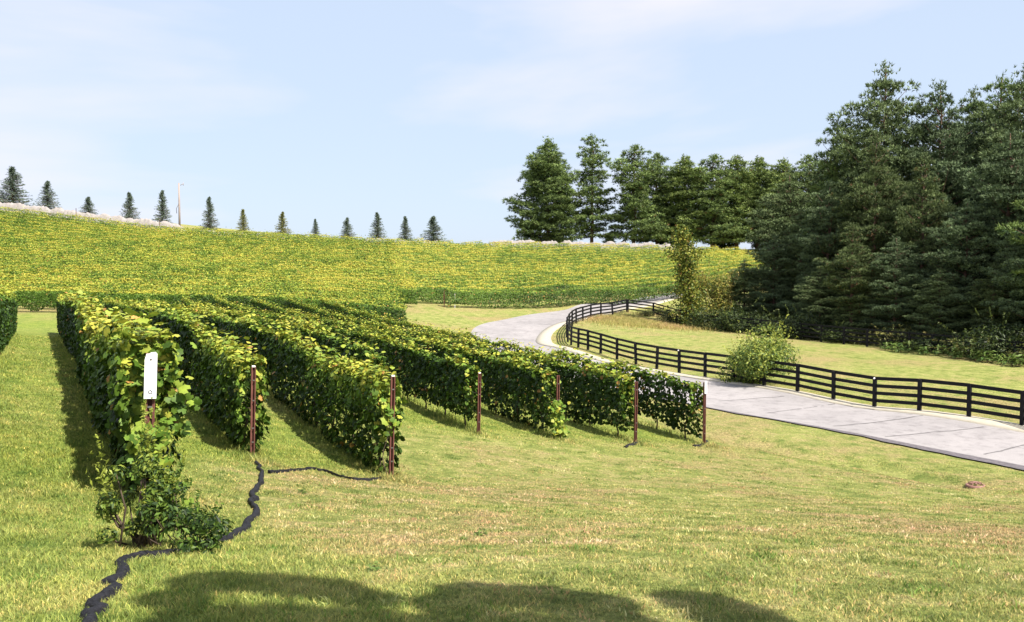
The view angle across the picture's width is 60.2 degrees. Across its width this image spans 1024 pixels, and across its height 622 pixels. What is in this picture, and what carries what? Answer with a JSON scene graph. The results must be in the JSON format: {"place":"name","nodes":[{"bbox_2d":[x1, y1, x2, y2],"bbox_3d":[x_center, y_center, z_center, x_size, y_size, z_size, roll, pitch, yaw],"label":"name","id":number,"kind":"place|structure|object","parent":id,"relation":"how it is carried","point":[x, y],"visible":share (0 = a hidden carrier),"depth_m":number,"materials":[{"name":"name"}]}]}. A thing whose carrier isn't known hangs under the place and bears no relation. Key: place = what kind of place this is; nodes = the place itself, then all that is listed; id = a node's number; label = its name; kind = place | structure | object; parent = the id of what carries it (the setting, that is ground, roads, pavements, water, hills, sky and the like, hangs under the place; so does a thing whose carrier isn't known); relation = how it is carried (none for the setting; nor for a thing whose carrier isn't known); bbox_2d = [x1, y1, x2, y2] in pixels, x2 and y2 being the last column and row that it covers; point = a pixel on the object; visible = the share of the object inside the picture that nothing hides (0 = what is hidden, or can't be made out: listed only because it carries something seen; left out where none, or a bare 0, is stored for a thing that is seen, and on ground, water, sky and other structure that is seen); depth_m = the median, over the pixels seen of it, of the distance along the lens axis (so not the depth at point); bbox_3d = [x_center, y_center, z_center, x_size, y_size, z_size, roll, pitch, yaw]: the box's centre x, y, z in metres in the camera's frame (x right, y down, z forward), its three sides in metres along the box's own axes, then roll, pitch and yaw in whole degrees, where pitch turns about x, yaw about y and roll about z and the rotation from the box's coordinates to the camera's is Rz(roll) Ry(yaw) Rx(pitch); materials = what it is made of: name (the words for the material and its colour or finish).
{"place":"outdoors","nodes":[
{"label":"outdoors","id":0,"kind":"place"},
{"bbox_2d":[0,212,1023,621],"bbox_3d":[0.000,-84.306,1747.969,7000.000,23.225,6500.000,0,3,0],"label":"ground","id":1,"kind":"structure","parent":0,"point":[876,360],"depth_m":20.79,"materials":[{"name":"green plant"}]},
{"bbox_2d":[0,283,17,353],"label":"vine row","id":2,"kind":"object","parent":1,"relation":"on","point":[8,313],"visible":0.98,"depth_m":32.11,"materials":[{"name":"green plant"}]},
{"bbox_2d":[0,166,34,205],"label":"spruce","id":3,"kind":"object","parent":1,"relation":"on","point":[13,194],"visible":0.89,"depth_m":154.76,"materials":[{"name":"green plant"}]},
{"bbox_2d":[0,202,188,232],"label":"pale netting","id":4,"kind":"object","parent":1,"relation":"on","point":[120,218],"visible":0.69,"depth_m":149.46,"materials":[{"name":"white fabric"}]},
{"bbox_2d":[56,288,185,498],"bbox_3d":[-14.847,0.613,30.187,0.859,3.239,45.308,-1,3,-28],"label":"vine row","id":5,"kind":"object","parent":1,"relation":"on","point":[103,349],"visible":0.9,"depth_m":11.62,"materials":[{"name":"green plant"}]},
{"bbox_2d":[85,392,191,548],"bbox_3d":[-3.094,1.349,7.295,0.806,1.373,0.708,0,3,0],"label":"shrub","id":6,"kind":"object","parent":1,"relation":"on","point":[108,506],"visible":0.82,"depth_m":7.23,"materials":[{"name":"green plant"}]},
{"bbox_2d":[122,421,193,506],"bbox_3d":[-3.979,1.738,9.900,0.700,1.009,0.513,-2,3,-35],"label":"vine shoot","id":7,"kind":"object","parent":1,"relation":"on","point":[131,446],"visible":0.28,"depth_m":9.84,"materials":[{"name":"green plant"}]},
{"bbox_2d":[133,338,201,438],"bbox_3d":[-4.063,1.294,10.430,0.775,1.949,0.596,-1,3,-28],"label":"vine shoot","id":8,"kind":"object","parent":1,"relation":"on","point":[173,399],"visible":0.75,"depth_m":10.35,"materials":[{"name":"green plant"}]},
{"bbox_2d":[80,461,263,621],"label":"bird netting","id":9,"kind":"object","parent":1,"relation":"on","point":[95,604],"visible":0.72,"depth_m":6.24,"materials":[{"name":"black plastic"}]},
{"bbox_2d":[135,449,234,555],"bbox_3d":[-2.646,1.593,7.143,1.174,0.864,0.751,11,11,76],"label":"shrub","id":10,"kind":"object","parent":1,"relation":"on","point":[195,527],"visible":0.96,"depth_m":7.03,"materials":[{"name":"green plant"}]},
{"bbox_2d":[102,296,270,452],"bbox_3d":[-15.024,0.816,35.491,0.802,2.958,42.233,-2,3,-28],"label":"vine row","id":11,"kind":"object","parent":1,"relation":"on","point":[218,388],"visible":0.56,"depth_m":19.24,"materials":[{"name":"green plant"}]},
{"bbox_2d":[0,206,394,246],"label":"vine row","id":12,"kind":"object","parent":1,"relation":"on","point":[197,228],"visible":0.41,"depth_m":143.25,"materials":[{"name":"green plant"}]},
{"bbox_2d":[0,210,394,247],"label":"vine row","id":13,"kind":"object","parent":1,"relation":"on","point":[115,226],"visible":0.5,"depth_m":138.51,"materials":[{"name":"green plant"}]},
{"bbox_2d":[0,208,394,246],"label":"vine row","id":14,"kind":"object","parent":1,"relation":"on","point":[153,227],"visible":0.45,"depth_m":140.81,"materials":[{"name":"green plant"}]},
{"bbox_2d":[0,269,396,301],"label":"vine row","id":15,"kind":"object","parent":1,"relation":"on","point":[237,280],"visible":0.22,"depth_m":83.88,"materials":[{"name":"green plant"}]},
{"bbox_2d":[0,213,396,251],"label":"vine row","id":16,"kind":"object","parent":1,"relation":"on","point":[125,230],"visible":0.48,"depth_m":136.15,"materials":[{"name":"green plant"}]},
{"bbox_2d":[0,217,396,252],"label":"vine row","id":17,"kind":"object","parent":1,"relation":"on","point":[7,220],"visible":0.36,"depth_m":133.65,"materials":[{"name":"green plant"}]},
{"bbox_2d":[0,225,396,261],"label":"vine row","id":18,"kind":"object","parent":1,"relation":"on","point":[185,241],"visible":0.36,"depth_m":125.96,"materials":[{"name":"green plant"}]},
{"bbox_2d":[0,229,397,261],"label":"vine row","id":19,"kind":"object","parent":1,"relation":"on","point":[136,239],"visible":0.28,"depth_m":123.62,"materials":[{"name":"green plant"}]},
{"bbox_2d":[0,274,398,310],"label":"vine row","id":20,"kind":"object","parent":1,"relation":"on","point":[197,285],"visible":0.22,"depth_m":78.82,"materials":[{"name":"green plant"}]},
{"bbox_2d":[0,220,398,255],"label":"vine row","id":21,"kind":"object","parent":1,"relation":"on","point":[173,236],"visible":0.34,"depth_m":131.01,"materials":[{"name":"green plant"}]},
{"bbox_2d":[0,223,398,258],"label":"vine row","id":22,"kind":"object","parent":1,"relation":"on","point":[174,239],"visible":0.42,"depth_m":128.40,"materials":[{"name":"green plant"}]},
{"bbox_2d":[0,236,399,266],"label":"vine row","id":23,"kind":"object","parent":1,"relation":"on","point":[107,245],"visible":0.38,"depth_m":116.22,"materials":[{"name":"green plant"}]},
{"bbox_2d":[0,232,400,265],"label":"vine row","id":24,"kind":"object","parent":1,"relation":"on","point":[150,245],"visible":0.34,"depth_m":118.83,"materials":[{"name":"green plant"}]},
{"bbox_2d":[0,231,400,265],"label":"vine row","id":25,"kind":"object","parent":1,"relation":"on","point":[269,250],"visible":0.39,"depth_m":121.30,"materials":[{"name":"green plant"}]},
{"bbox_2d":[0,272,401,306],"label":"vine row","id":26,"kind":"object","parent":1,"relation":"on","point":[179,280],"visible":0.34,"depth_m":81.27,"materials":[{"name":"green plant"}]},
{"bbox_2d":[0,243,401,274],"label":"vine row","id":27,"kind":"object","parent":1,"relation":"on","point":[138,252],"visible":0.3,"depth_m":108.69,"materials":[{"name":"green plant"}]},
{"bbox_2d":[0,242,402,271],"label":"vine row","id":28,"kind":"object","parent":1,"relation":"on","point":[161,251],"visible":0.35,"depth_m":111.06,"materials":[{"name":"green plant"}]},
{"bbox_2d":[0,240,402,271],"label":"vine row","id":29,"kind":"object","parent":1,"relation":"on","point":[87,246],"visible":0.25,"depth_m":113.58,"materials":[{"name":"green plant"}]},
{"bbox_2d":[0,279,403,318],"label":"vine row","id":30,"kind":"object","parent":1,"relation":"on","point":[225,290],"visible":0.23,"depth_m":74.12,"materials":[{"name":"green plant"}]},
{"bbox_2d":[0,276,404,314],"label":"vine row","id":31,"kind":"object","parent":1,"relation":"on","point":[220,286],"visible":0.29,"depth_m":76.50,"materials":[{"name":"green plant"}]},
{"bbox_2d":[0,283,405,325],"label":"vine row","id":32,"kind":"object","parent":1,"relation":"on","point":[162,292],"visible":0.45,"depth_m":68.94,"materials":[{"name":"green plant"}]},
{"bbox_2d":[0,281,407,321],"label":"vine row","id":33,"kind":"object","parent":1,"relation":"on","point":[223,292],"visible":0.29,"depth_m":71.59,"materials":[{"name":"green plant"}]},
{"bbox_2d":[0,248,407,276],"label":"vine row","id":34,"kind":"object","parent":1,"relation":"on","point":[148,257],"visible":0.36,"depth_m":103.93,"materials":[{"name":"green plant"}]},
{"bbox_2d":[0,251,408,281],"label":"vine row","id":35,"kind":"object","parent":1,"relation":"on","point":[202,262],"visible":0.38,"depth_m":101.37,"materials":[{"name":"green plant"}]},
{"bbox_2d":[0,246,408,274],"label":"vine row","id":36,"kind":"object","parent":1,"relation":"on","point":[212,258],"visible":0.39,"depth_m":106.36,"materials":[{"name":"green plant"}]},
{"bbox_2d":[0,253,411,281],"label":"vine row","id":37,"kind":"object","parent":1,"relation":"on","point":[147,263],"visible":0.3,"depth_m":98.74,"materials":[{"name":"green plant"}]},
{"bbox_2d":[0,255,413,287],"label":"vine row","id":38,"kind":"object","parent":1,"relation":"on","point":[197,265],"visible":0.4,"depth_m":96.15,"materials":[{"name":"green plant"}]},
{"bbox_2d":[0,259,413,289],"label":"vine row","id":39,"kind":"object","parent":1,"relation":"on","point":[166,268],"visible":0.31,"depth_m":93.75,"materials":[{"name":"green plant"}]},
{"bbox_2d":[0,264,416,301],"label":"vine row","id":40,"kind":"object","parent":1,"relation":"on","point":[43,268],"visible":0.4,"depth_m":89.02,"materials":[{"name":"green plant"}]},
{"bbox_2d":[0,261,416,296],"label":"vine row","id":41,"kind":"object","parent":1,"relation":"on","point":[200,270],"visible":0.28,"depth_m":91.43,"materials":[{"name":"green plant"}]},
{"bbox_2d":[0,266,417,304],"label":"vine row","id":42,"kind":"object","parent":1,"relation":"on","point":[412,297],"visible":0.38,"depth_m":86.46,"materials":[{"name":"green plant"}]},
{"bbox_2d":[143,296,407,474],"bbox_3d":[-13.066,1.070,37.286,0.812,2.916,45.076,-1,3,-28],"label":"vine row","id":43,"kind":"object","parent":1,"relation":"on","point":[362,375],"visible":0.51,"depth_m":20.93,"materials":[{"name":"green plant"}]},
{"bbox_2d":[181,295,386,411],"bbox_3d":[-12.881,1.010,42.239,0.657,2.697,38.362,-1,3,-28],"label":"vine row","id":44,"kind":"object","parent":1,"relation":"on","point":[322,335],"visible":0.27,"depth_m":30.07,"materials":[{"name":"green plant"}]},
{"bbox_2d":[213,293,483,425],"bbox_3d":[-11.111,1.140,44.189,0.664,3.111,42.570,-2,3,-28],"label":"vine row","id":45,"kind":"object","parent":1,"relation":"on","point":[447,369],"visible":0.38,"depth_m":28.90,"materials":[{"name":"green plant"}]},
{"bbox_2d":[250,297,562,429],"bbox_3d":[-8.751,1.369,45.102,0.666,3.196,42.350,-1,3,-28],"label":"vine row","id":46,"kind":"object","parent":1,"relation":"on","point":[547,378],"visible":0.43,"depth_m":29.48,"materials":[{"name":"green plant"}]},
{"bbox_2d":[283,297,634,436],"bbox_3d":[-6.487,1.497,46.219,0.679,3.424,43.041,-1,3,-28],"label":"vine row","id":47,"kind":"object","parent":1,"relation":"on","point":[583,372],"visible":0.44,"depth_m":30.00,"materials":[{"name":"green plant"}]},
{"bbox_2d":[319,295,702,438],"bbox_3d":[-4.109,1.560,47.063,0.660,3.674,42.926,-1,3,-28],"label":"vine row","id":48,"kind":"object","parent":1,"relation":"on","point":[690,388],"visible":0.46,"depth_m":30.74,"materials":[{"name":"green plant"}]},
{"bbox_2d":[392,244,658,264],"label":"vine row","id":49,"kind":"object","parent":1,"relation":"on","point":[541,252],"visible":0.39,"depth_m":134.09,"materials":[{"name":"green plant"}]},
{"bbox_2d":[392,245,671,266],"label":"vine row","id":50,"kind":"object","parent":1,"relation":"on","point":[533,256],"visible":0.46,"depth_m":132.34,"materials":[{"name":"green plant"}]},
{"bbox_2d":[502,136,596,243],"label":"pine tree","id":51,"kind":"object","parent":1,"relation":"on","point":[547,177],"visible":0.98,"depth_m":154.86,"materials":[{"name":"green plant"}]},
{"bbox_2d":[391,245,717,269],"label":"vine row","id":52,"kind":"object","parent":1,"relation":"on","point":[537,258],"visible":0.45,"depth_m":129.17,"materials":[{"name":"green plant"}]},
{"bbox_2d":[391,246,740,270],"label":"vine row","id":53,"kind":"object","parent":1,"relation":"on","point":[610,256],"visible":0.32,"depth_m":127.91,"materials":[{"name":"green plant"}]},
{"bbox_2d":[393,249,746,272],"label":"vine row","id":54,"kind":"object","parent":1,"relation":"on","point":[538,262],"visible":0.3,"depth_m":124.57,"materials":[{"name":"green plant"}]},
{"bbox_2d":[395,249,751,277],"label":"vine row","id":55,"kind":"object","parent":1,"relation":"on","point":[584,262],"visible":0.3,"depth_m":122.44,"materials":[{"name":"green plant"}]},
{"bbox_2d":[396,252,751,282],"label":"vine row","id":56,"kind":"object","parent":1,"relation":"on","point":[580,267],"visible":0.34,"depth_m":117.22,"materials":[{"name":"green plant"}]},
{"bbox_2d":[394,254,756,282],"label":"vine row","id":57,"kind":"object","parent":1,"relation":"on","point":[588,270],"visible":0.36,"depth_m":113.85,"materials":[{"name":"green plant"}]},
{"bbox_2d":[397,255,755,285],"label":"vine row","id":58,"kind":"object","parent":1,"relation":"on","point":[566,273],"visible":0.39,"depth_m":110.96,"materials":[{"name":"green plant"}]},
{"bbox_2d":[399,251,754,280],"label":"vine row","id":59,"kind":"object","parent":1,"relation":"on","point":[495,268],"visible":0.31,"depth_m":119.53,"materials":[{"name":"green plant"}]},
{"bbox_2d":[397,257,759,291],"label":"vine row","id":60,"kind":"object","parent":1,"relation":"on","point":[582,275],"visible":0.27,"depth_m":108.67,"materials":[{"name":"green plant"}]},
{"bbox_2d":[398,259,760,293],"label":"vine row","id":61,"kind":"object","parent":1,"relation":"on","point":[446,280],"visible":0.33,"depth_m":104.10,"materials":[{"name":"green plant"}]},
{"bbox_2d":[401,263,764,299],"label":"vine row","id":62,"kind":"object","parent":1,"relation":"on","point":[605,282],"visible":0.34,"depth_m":101.13,"materials":[{"name":"green plant"}]},
{"bbox_2d":[401,268,775,303],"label":"vine row","id":63,"kind":"object","parent":1,"relation":"on","point":[441,296],"visible":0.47,"depth_m":96.11,"materials":[{"name":"green plant"}]},
{"bbox_2d":[569,133,620,242],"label":"pine tree","id":64,"kind":"object","parent":1,"relation":"on","point":[596,192],"visible":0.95,"depth_m":158.00,"materials":[{"name":"green plant"}]},
{"bbox_2d":[445,278,760,308],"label":"vine row","id":65,"kind":"object","parent":1,"relation":"on","point":[524,295],"visible":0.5,"depth_m":95.08,"materials":[{"name":"green plant"}]},
{"bbox_2d":[604,144,669,242],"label":"pine tree","id":66,"kind":"object","parent":1,"relation":"on","point":[633,204],"visible":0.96,"depth_m":154.62,"materials":[{"name":"green plant"}]},
{"bbox_2d":[627,151,680,243],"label":"pine tree","id":67,"kind":"object","parent":1,"relation":"on","point":[660,182],"visible":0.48,"depth_m":157.36,"materials":[{"name":"green plant"}]},
{"bbox_2d":[650,153,717,242],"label":"pine tree","id":68,"kind":"object","parent":1,"relation":"on","point":[683,205],"visible":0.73,"depth_m":155.16,"materials":[{"name":"green plant"}]},
{"bbox_2d":[659,224,723,325],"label":"vine clad trunk","id":69,"kind":"object","parent":1,"relation":"on","point":[686,276],"visible":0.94,"depth_m":85.45,"materials":[{"name":"green plant"}]},
{"bbox_2d":[667,260,741,317],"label":"shrub","id":70,"kind":"object","parent":1,"relation":"on","point":[721,291],"visible":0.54,"depth_m":87.41,"materials":[{"name":"green plant"}]},
{"bbox_2d":[683,153,751,249],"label":"pine tree","id":71,"kind":"object","parent":1,"relation":"on","point":[712,194],"visible":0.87,"depth_m":153.29,"materials":[{"name":"green plant"}]},
{"bbox_2d":[713,155,766,249],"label":"pine tree","id":72,"kind":"object","parent":1,"relation":"on","point":[744,206],"visible":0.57,"depth_m":155.05,"materials":[{"name":"green plant"}]},
{"bbox_2d":[703,298,782,332],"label":"shrub","id":73,"kind":"object","parent":1,"relation":"on","point":[733,320],"visible":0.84,"depth_m":79.28,"materials":[{"name":"green plant"}]},
{"bbox_2d":[725,259,771,321],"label":"pine tree","id":74,"kind":"object","parent":1,"relation":"on","point":[743,285],"visible":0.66,"depth_m":87.19,"materials":[{"name":"green plant"}]},
{"bbox_2d":[715,314,802,383],"bbox_3d":[12.757,2.190,45.537,5.512,4.024,4.253,-3,4,-42],"label":"shrub","id":75,"kind":"object","parent":1,"relation":"on","point":[750,367],"visible":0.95,"depth_m":44.44,"materials":[{"name":"green plant"}]},
{"bbox_2d":[741,234,798,324],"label":"pine tree","id":76,"kind":"object","parent":1,"relation":"on","point":[769,287],"visible":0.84,"depth_m":85.21,"materials":[{"name":"green plant"}]},
{"bbox_2d":[753,157,804,243],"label":"pine tree","id":77,"kind":"object","parent":1,"relation":"on","point":[778,176],"visible":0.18,"depth_m":152.79,"materials":[{"name":"green plant"}]},
{"bbox_2d":[744,170,815,305],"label":"pine tree","id":78,"kind":"object","parent":1,"relation":"on","point":[777,222],"visible":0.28,"depth_m":92.77,"materials":[{"name":"green plant"}]},
{"bbox_2d":[566,299,1023,424],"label":"board fence","id":79,"kind":"object","parent":1,"relation":"on","point":[919,395],"visible":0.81,"depth_m":40.53,"materials":[{"name":"black wood"}]},
{"bbox_2d":[763,205,834,319],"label":"pine tree","id":80,"kind":"object","parent":1,"relation":"on","point":[793,270],"visible":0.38,"depth_m":85.31,"materials":[{"name":"green plant"}]},
{"bbox_2d":[792,265,845,327],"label":"pine tree","id":81,"kind":"object","parent":1,"relation":"on","point":[814,293],"visible":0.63,"depth_m":76.55,"materials":[{"name":"green plant"}]},
{"bbox_2d":[628,299,1023,359],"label":"board fence","id":82,"kind":"object","parent":1,"relation":"on","point":[821,329],"visible":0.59,"depth_m":67.92,"materials":[{"name":"black wood"}]},
{"bbox_2d":[776,179,877,328],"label":"pine tree","id":83,"kind":"object","parent":1,"relation":"on","point":[824,217],"visible":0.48,"depth_m":79.12,"materials":[{"name":"green plant"}]},
{"bbox_2d":[799,115,865,325],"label":"pine tree","id":84,"kind":"object","parent":1,"relation":"on","point":[832,170],"visible":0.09,"depth_m":83.17,"materials":[{"name":"green plant"}]},
{"bbox_2d":[812,221,886,336],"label":"pine tree","id":85,"kind":"object","parent":1,"relation":"on","point":[854,307],"visible":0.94,"depth_m":70.40,"materials":[{"name":"green plant"}]},
{"bbox_2d":[825,129,920,335],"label":"pine tree","id":86,"kind":"object","parent":1,"relation":"on","point":[878,200],"visible":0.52,"depth_m":74.82,"materials":[{"name":"green plant"}]},
{"bbox_2d":[818,60,948,326],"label":"pine tree","id":87,"kind":"object","parent":1,"relation":"on","point":[887,123],"visible":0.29,"depth_m":79.80,"materials":[{"name":"green plant"}]},
{"bbox_2d":[856,235,932,342],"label":"pine tree","id":88,"kind":"object","parent":1,"relation":"on","point":[906,265],"visible":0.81,"depth_m":68.35,"materials":[{"name":"green plant"}]},
{"bbox_2d":[885,149,965,330],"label":"pine tree","id":89,"kind":"object","parent":1,"relation":"on","point":[909,234],"visible":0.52,"depth_m":71.02,"materials":[{"name":"green plant"}]},
{"bbox_2d":[902,268,978,339],"bbox_3d":[31.588,-0.177,65.136,5.362,6.114,4.234,2,3,32],"label":"pine tree","id":90,"kind":"object","parent":1,"relation":"on","point":[941,285],"visible":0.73,"depth_m":64.56,"materials":[{"name":"green plant"}]},
{"bbox_2d":[887,78,998,323],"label":"pine tree","id":91,"kind":"object","parent":1,"relation":"on","point":[941,134],"visible":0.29,"depth_m":78.25,"materials":[{"name":"green plant"}]},
{"bbox_2d":[910,198,1009,339],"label":"pine tree","id":92,"kind":"object","parent":1,"relation":"on","point":[976,231],"visible":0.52,"depth_m":65.12,"materials":[{"name":"green plant"}]},
{"bbox_2d":[914,127,1023,340],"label":"pine tree","id":93,"kind":"object","parent":1,"relation":"on","point":[1004,175],"visible":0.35,"depth_m":64.96,"materials":[{"name":"green plant"}]},
{"bbox_2d":[938,307,1023,360],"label":"shrub","id":94,"kind":"object","parent":1,"relation":"on","point":[1000,335],"visible":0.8,"depth_m":57.48,"materials":[{"name":"green plant"}]},
{"bbox_2d":[955,69,1023,248],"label":"pine tree","id":95,"kind":"object","parent":1,"relation":"on","point":[1001,85],"visible":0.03,"depth_m":82.87,"materials":[{"name":"green plant"}]},
{"bbox_2d":[956,61,1023,276],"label":"pine tree","id":96,"kind":"object","parent":1,"relation":"on","point":[1017,88],"visible":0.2,"depth_m":76.58,"materials":[{"name":"green plant"}]},
{"bbox_2d":[962,262,1023,334],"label":"pine tree","id":97,"kind":"object","parent":1,"relation":"on","point":[983,293],"visible":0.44,"depth_m":61.88,"materials":[{"name":"green plant"}]},
{"bbox_2d":[978,215,1023,349],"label":"pine tree","id":98,"kind":"object","parent":1,"relation":"on","point":[1006,305],"visible":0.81,"depth_m":59.80,"materials":[{"name":"green plant"}]},
{"bbox_2d":[0,0,1023,248],"label":"sky","id":99,"kind":"structure","parent":0,"point":[328,112],"materials":[{"name":"blue"}]},
{"bbox_2d":[471,293,1023,465],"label":"road","id":100,"kind":"structure","parent":0,"point":[981,441],"depth_m":36.20,"materials":[{"name":"concrete"}]},
{"bbox_2d":[536,297,1023,432],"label":"kerb","id":101,"kind":"structure","parent":100,"relation":"on","point":[544,337],"depth_m":40.65,"materials":[{"name":"grey concrete"}]},
{"bbox_2d":[671,400,1023,469],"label":"road shoulder","id":102,"kind":"object","parent":100,"relation":"on","point":[1012,465],"visible":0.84,"depth_m":29.62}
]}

